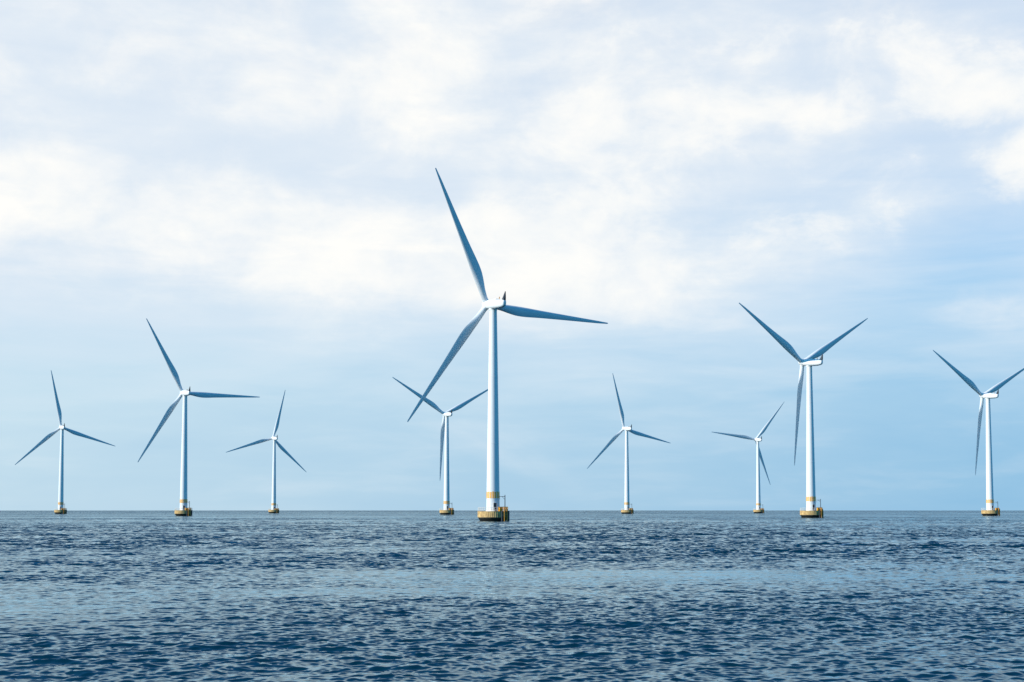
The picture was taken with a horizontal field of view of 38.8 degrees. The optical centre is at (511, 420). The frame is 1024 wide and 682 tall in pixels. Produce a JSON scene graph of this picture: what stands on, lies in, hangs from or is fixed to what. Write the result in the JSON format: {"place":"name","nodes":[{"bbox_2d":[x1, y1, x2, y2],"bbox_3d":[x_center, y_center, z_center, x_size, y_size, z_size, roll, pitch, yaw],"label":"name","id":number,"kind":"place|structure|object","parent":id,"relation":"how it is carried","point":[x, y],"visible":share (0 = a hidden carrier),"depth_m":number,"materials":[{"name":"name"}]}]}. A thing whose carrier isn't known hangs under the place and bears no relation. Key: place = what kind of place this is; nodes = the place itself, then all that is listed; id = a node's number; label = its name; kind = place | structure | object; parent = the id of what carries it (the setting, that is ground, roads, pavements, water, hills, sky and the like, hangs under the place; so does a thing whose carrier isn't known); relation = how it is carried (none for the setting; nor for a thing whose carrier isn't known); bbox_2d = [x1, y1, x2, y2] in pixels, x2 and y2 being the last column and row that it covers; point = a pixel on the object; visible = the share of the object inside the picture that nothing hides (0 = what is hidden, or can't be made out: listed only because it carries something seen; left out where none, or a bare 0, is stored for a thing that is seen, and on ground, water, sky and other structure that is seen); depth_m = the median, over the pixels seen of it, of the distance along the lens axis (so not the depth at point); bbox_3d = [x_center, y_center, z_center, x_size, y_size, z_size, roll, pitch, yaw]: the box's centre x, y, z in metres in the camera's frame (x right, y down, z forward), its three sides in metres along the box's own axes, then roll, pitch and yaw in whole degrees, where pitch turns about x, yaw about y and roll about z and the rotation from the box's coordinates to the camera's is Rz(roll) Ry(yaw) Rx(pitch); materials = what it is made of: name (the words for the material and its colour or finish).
{"place":"outdoors","nodes":[
{"label":"outdoors","id":0,"kind":"place"},
{"bbox_2d":[0,510,1023,681],"bbox_3d":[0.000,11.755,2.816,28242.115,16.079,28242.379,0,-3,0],"label":"sea","id":1,"kind":"structure","parent":0,"point":[519,596],"depth_m":65.35,"materials":[{"name":"liquid"}]},
{"bbox_2d":[15,371,113,513],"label":"wind turbine","id":2,"kind":"object","parent":1,"relation":"in","point":[61,509],"visible":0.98,"depth_m":1166.20,"materials":[{"name":"white metal"}]},
{"bbox_2d":[138,318,257,515],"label":"wind turbine","id":3,"kind":"object","parent":1,"relation":"in","point":[184,510],"visible":0.99,"depth_m":818.75,"materials":[{"name":"white metal"}]},
{"bbox_2d":[227,392,305,512],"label":"wind turbine","id":4,"kind":"object","parent":1,"relation":"in","point":[273,509],"visible":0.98,"depth_m":1347.60,"materials":[{"name":"white metal"}]},
{"bbox_2d":[392,377,487,514],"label":"wind turbine","id":5,"kind":"object","parent":1,"relation":"in","point":[447,510],"visible":0.99,"depth_m":1003.32,"materials":[{"name":"white metal"}]},
{"bbox_2d":[407,168,607,520],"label":"wind turbine","id":6,"kind":"object","parent":1,"relation":"in","point":[493,511],"visible":0.98,"depth_m":463.31,"materials":[{"name":"metal"}]},
{"bbox_2d":[587,373,669,513],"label":"wind turbine","id":7,"kind":"object","parent":1,"relation":"in","point":[626,509],"visible":0.99,"depth_m":1183.72,"materials":[{"name":"white metal"}]},
{"bbox_2d":[713,402,783,512],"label":"wind turbine","id":8,"kind":"object","parent":1,"relation":"in","point":[757,439],"visible":0.98,"depth_m":1374.10,"materials":[{"name":"white metal"}]},
{"bbox_2d":[739,303,867,517],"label":"wind turbine","id":9,"kind":"object","parent":1,"relation":"in","point":[812,510],"visible":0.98,"depth_m":647.93,"materials":[{"name":"white metal"}]},
{"bbox_2d":[933,350,1023,515],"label":"wind turbine","id":10,"kind":"object","parent":1,"relation":"in","point":[988,395],"visible":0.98,"depth_m":839.51,"materials":[{"name":"white metal"}]},
{"bbox_2d":[0,0,1023,510],"label":"sky","id":11,"kind":"structure","parent":0,"point":[255,182],"materials":[{"name":"blue"}]}
]}

